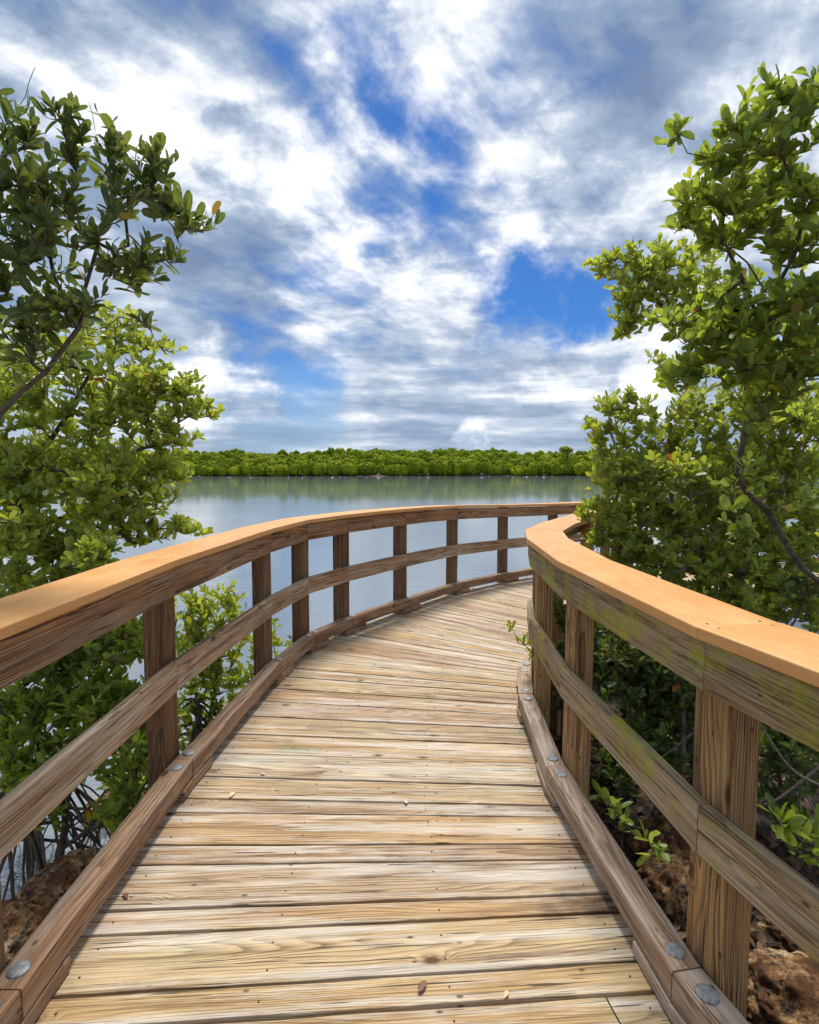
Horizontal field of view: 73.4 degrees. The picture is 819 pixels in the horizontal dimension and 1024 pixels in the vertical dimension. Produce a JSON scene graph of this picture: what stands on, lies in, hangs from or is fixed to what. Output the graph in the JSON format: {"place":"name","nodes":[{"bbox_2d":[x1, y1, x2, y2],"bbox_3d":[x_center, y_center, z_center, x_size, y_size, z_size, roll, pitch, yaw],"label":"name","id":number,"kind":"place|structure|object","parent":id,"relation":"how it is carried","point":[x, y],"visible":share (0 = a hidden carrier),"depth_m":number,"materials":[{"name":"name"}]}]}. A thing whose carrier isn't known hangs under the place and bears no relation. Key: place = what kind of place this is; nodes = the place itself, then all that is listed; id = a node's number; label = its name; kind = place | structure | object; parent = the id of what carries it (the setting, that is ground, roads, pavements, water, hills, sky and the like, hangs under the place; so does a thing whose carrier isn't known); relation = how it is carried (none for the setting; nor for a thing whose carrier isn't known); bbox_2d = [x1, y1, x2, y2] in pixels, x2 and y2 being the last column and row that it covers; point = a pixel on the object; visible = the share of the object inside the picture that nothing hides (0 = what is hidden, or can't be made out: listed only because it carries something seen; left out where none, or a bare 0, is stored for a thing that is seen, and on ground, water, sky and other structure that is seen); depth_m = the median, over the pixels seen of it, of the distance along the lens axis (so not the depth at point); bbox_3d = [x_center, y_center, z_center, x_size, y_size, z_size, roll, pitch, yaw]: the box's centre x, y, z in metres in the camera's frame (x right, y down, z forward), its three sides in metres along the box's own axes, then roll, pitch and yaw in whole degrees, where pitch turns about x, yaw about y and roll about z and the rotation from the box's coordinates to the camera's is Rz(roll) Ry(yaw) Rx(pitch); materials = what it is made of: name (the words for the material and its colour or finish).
{"place":"outdoors","nodes":[
{"label":"outdoors","id":0,"kind":"place"},
{"bbox_2d":[0,476,818,899],"bbox_3d":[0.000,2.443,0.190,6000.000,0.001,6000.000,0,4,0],"label":"lake water","id":1,"kind":"structure","parent":0,"point":[218,504],"depth_m":23.98,"materials":[{"name":"grey liquid"}]},
{"bbox_2d":[0,774,119,902],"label":"prop roots","id":2,"kind":"object","parent":1,"relation":"in","point":[29,852],"visible":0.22,"depth_m":3.21,"materials":[{"name":"grey plant"}]},
{"bbox_2d":[40,750,148,855],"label":"prop roots","id":3,"kind":"object","parent":1,"relation":"in","point":[94,820],"visible":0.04,"depth_m":3.45,"materials":[{"name":"brown plant"}]},
{"bbox_2d":[83,792,110,820],"bbox_3d":[-2.160,2.095,3.921,0.294,0.119,0.311,-2,5,-25],"label":"rock","id":4,"kind":"object","parent":1,"relation":"on","point":[96,799],"visible":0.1,"depth_m":3.93,"materials":[{"name":"stone"}]},
{"bbox_2d":[178,693,216,742],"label":"prop roots","id":5,"kind":"object","parent":1,"relation":"in","point":[198,726],"visible":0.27,"depth_m":4.49,"materials":[{"name":"brown plant"}]},
{"bbox_2d":[174,579,291,753],"bbox_3d":[-1.626,1.437,4.629,1.210,1.760,0.861,0,4,0],"label":"mangrove shrub","id":6,"kind":"object","parent":1,"relation":"in","point":[204,608],"visible":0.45,"depth_m":4.59,"materials":[{"name":"green plant"}]},
{"bbox_2d":[0,0,818,454],"label":"sky","id":7,"kind":"structure","parent":0,"point":[415,196],"materials":[{"name":"blue"}]},
{"bbox_2d":[192,471,818,952],"bbox_3d":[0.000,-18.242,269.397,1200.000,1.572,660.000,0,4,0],"label":"ground","id":8,"kind":"structure","parent":0,"point":[778,851],"depth_m":3.48,"materials":[{"name":"brown soil"}]},
{"bbox_2d":[2,898,55,966],"bbox_3d":[-1.786,1.923,2.492,0.383,0.244,0.355,-3,5,-32],"label":"rock","id":9,"kind":"object","parent":8,"relation":"on","point":[22,920],"visible":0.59,"depth_m":2.47,"materials":[{"name":"stone"}]},
{"bbox_2d":[15,847,100,905],"bbox_3d":[-1.709,1.914,2.775,0.517,0.314,0.422,2,5,20],"label":"rock","id":10,"kind":"object","parent":8,"relation":"on","point":[55,879],"visible":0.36,"depth_m":2.72,"materials":[{"name":"stone"}]},
{"bbox_2d":[0,559,187,868],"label":"mangrove shrub","id":11,"kind":"object","parent":8,"relation":"on","point":[92,699],"visible":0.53,"depth_m":3.04,"materials":[{"name":"green plant"}]},
{"bbox_2d":[0,299,225,591],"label":"mangrove tree","id":12,"kind":"object","parent":8,"relation":"on","point":[82,543],"visible":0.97,"depth_m":3.60,"materials":[{"name":"green plant"}]},
{"bbox_2d":[0,67,225,419],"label":"mangrove tree","id":13,"kind":"object","parent":8,"relation":"on","point":[33,200],"visible":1,"depth_m":2.26,"materials":[{"name":"green plant"}]},
{"bbox_2d":[2,446,818,475],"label":"mangrove forest","id":14,"kind":"object","parent":8,"relation":"on","point":[450,461],"visible":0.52,"depth_m":199.08,"materials":[{"name":"green plant"}]},
{"bbox_2d":[558,445,572,458],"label":"tree","id":15,"kind":"object","parent":8,"relation":"on","point":[566,450],"visible":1,"depth_m":204.19,"materials":[{"name":"green plant"}]},
{"bbox_2d":[589,779,669,865],"bbox_3d":[1.008,1.653,2.518,0.224,0.717,0.410,-2,5,-24],"label":"seedling","id":16,"kind":"object","parent":8,"relation":"on","point":[625,820],"visible":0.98,"depth_m":2.52,"materials":[{"name":"green plant"}]},
{"bbox_2d":[629,814,690,860],"bbox_3d":[1.473,1.884,3.087,0.447,0.350,0.497,0,4,0],"label":"rock","id":17,"kind":"object","parent":8,"relation":"on","point":[672,838],"visible":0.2,"depth_m":3.04,"materials":[{"name":"stone"}]},
{"bbox_2d":[636,849,689,920],"bbox_3d":[1.298,1.848,2.732,0.372,0.274,0.352,0,4,0],"label":"rock","id":18,"kind":"object","parent":8,"relation":"on","point":[666,883],"visible":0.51,"depth_m":2.63,"materials":[{"name":"stone"}]},
{"bbox_2d":[667,916,686,939],"bbox_3d":[1.307,2.014,2.655,0.375,0.249,0.369,4,6,43],"label":"rock","id":19,"kind":"object","parent":8,"relation":"on","point":[683,925],"visible":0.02,"depth_m":2.57,"materials":[{"name":"stone"}]},
{"bbox_2d":[582,231,778,621],"bbox_3d":[2.456,-0.331,4.925,1.883,4.136,0.616,-1,5,-12],"label":"mangrove tree","id":20,"kind":"object","parent":8,"relation":"on","point":[631,295],"visible":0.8,"depth_m":4.70,"materials":[{"name":"green plant"}]},
{"bbox_2d":[550,563,818,821],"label":"mangrove shrub","id":21,"kind":"object","parent":8,"relation":"on","point":[655,722],"visible":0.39,"depth_m":3.19,"materials":[{"name":"green plant"}]},
{"bbox_2d":[661,729,694,757],"bbox_3d":[1.479,1.295,3.081,0.313,0.154,0.053,-1,5,-18],"label":"dead stick","id":22,"kind":"object","parent":21,"relation":"on","point":[690,734],"visible":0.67,"depth_m":3.11,"materials":[{"name":"grey wood"}]},
{"bbox_2d":[766,765,818,804],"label":"dead stick","id":23,"kind":"object","parent":21,"relation":"on","point":[807,775],"visible":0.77,"depth_m":2.75,"materials":[{"name":"grey wood"}]},
{"bbox_2d":[550,719,818,952],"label":"leaf litter","id":24,"kind":"object","parent":8,"relation":"on","point":[761,936],"visible":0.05,"depth_m":3.23,"materials":[{"name":"plant"}]},
{"bbox_2d":[658,663,686,779],"bbox_3d":[1.532,1.287,3.217,0.147,1.122,0.454,1,5,15],"label":"dead stick","id":25,"kind":"object","parent":24,"relation":"on","point":[683,734],"visible":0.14,"depth_m":3.15,"materials":[{"name":"wood"}]},
{"bbox_2d":[760,723,818,786],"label":"dead stick","id":26,"kind":"object","parent":24,"relation":"on","point":[797,773],"visible":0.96,"depth_m":2.60,"materials":[{"name":"grey wood"}]},
{"bbox_2d":[573,375,818,633],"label":"mangrove tree","id":27,"kind":"object","parent":8,"relation":"on","point":[627,481],"visible":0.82,"depth_m":3.76,"materials":[{"name":"green plant"}]},
{"bbox_2d":[641,61,818,584],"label":"mangrove tree","id":28,"kind":"object","parent":8,"relation":"on","point":[740,329],"visible":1,"depth_m":2.70,"materials":[{"name":"green plant"}]},
{"bbox_2d":[647,721,814,821],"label":"prop roots","id":29,"kind":"object","parent":8,"relation":"on","point":[653,805],"visible":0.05,"depth_m":3.51,"materials":[{"name":"brown plant"}]},
{"bbox_2d":[746,996,755,1023],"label":"rock","id":30,"kind":"object","parent":8,"relation":"on","point":[749,1018],"visible":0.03,"depth_m":2.02,"materials":[{"name":"stone"}]},
{"bbox_2d":[747,947,818,1023],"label":"rock","id":31,"kind":"object","parent":30,"relation":"on","point":[783,987],"visible":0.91,"depth_m":1.98,"materials":[{"name":"stone"}]},
{"bbox_2d":[756,917,804,952],"bbox_3d":[1.816,1.966,2.527,0.381,0.247,0.363,4,6,43],"label":"rock","id":32,"kind":"object","parent":8,"relation":"on","point":[785,940],"visible":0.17,"depth_m":2.52,"materials":[{"name":"stone"}]},
{"bbox_2d":[757,792,818,871],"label":"seedling","id":33,"kind":"object","parent":8,"relation":"on","point":[794,823],"visible":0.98,"depth_m":2.49,"materials":[{"name":"green plant"}]},
{"bbox_2d":[597,591,818,641],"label":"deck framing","id":34,"kind":"object","parent":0,"point":[802,593],"depth_m":7.40,"materials":[{"name":"brown wood"}]},
{"bbox_2d":[34,565,818,1023],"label":"boardwalk deck","id":35,"kind":"structure","parent":34,"relation":"on","point":[320,871],"depth_m":2.08,"materials":[{"name":"brown wood"}]},
{"bbox_2d":[0,500,817,973],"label":"wooden railing","id":36,"kind":"object","parent":35,"relation":"attached to","point":[42,626],"visible":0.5,"depth_m":2.59,"materials":[{"name":"brown wood"}]},
{"bbox_2d":[0,557,818,1023],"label":"timber kerb","id":37,"kind":"structure","parent":35,"relation":"on","point":[34,973],"depth_m":2.14,"materials":[{"name":"brown wood"}]},
{"bbox_2d":[418,980,426,990],"bbox_3d":[0.038,1.400,1.626,0.019,0.006,0.045,2,5,28],"label":"fallen leaf","id":38,"kind":"object","parent":35,"relation":"on","point":[421,985],"visible":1,"depth_m":1.63,"materials":[{"name":"brown plant"}]},
{"bbox_2d":[516,576,817,1023],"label":"timber kerb","id":39,"kind":"structure","parent":35,"relation":"on","point":[686,989],"depth_m":1.80,"materials":[{"name":"brown wood"}]},
{"bbox_2d":[525,505,818,1018],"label":"wooden railing","id":40,"kind":"object","parent":35,"relation":"attached to","point":[745,672],"visible":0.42,"depth_m":1.52,"materials":[{"name":"brown wood"}]},
{"bbox_2d":[505,620,558,744],"bbox_3d":[0.815,1.157,3.684,0.253,0.883,0.343,4,6,43],"label":"leafy sprig","id":41,"kind":"object","parent":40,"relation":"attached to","point":[508,624],"visible":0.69,"depth_m":3.68,"materials":[{"name":"green plant"}]}
]}

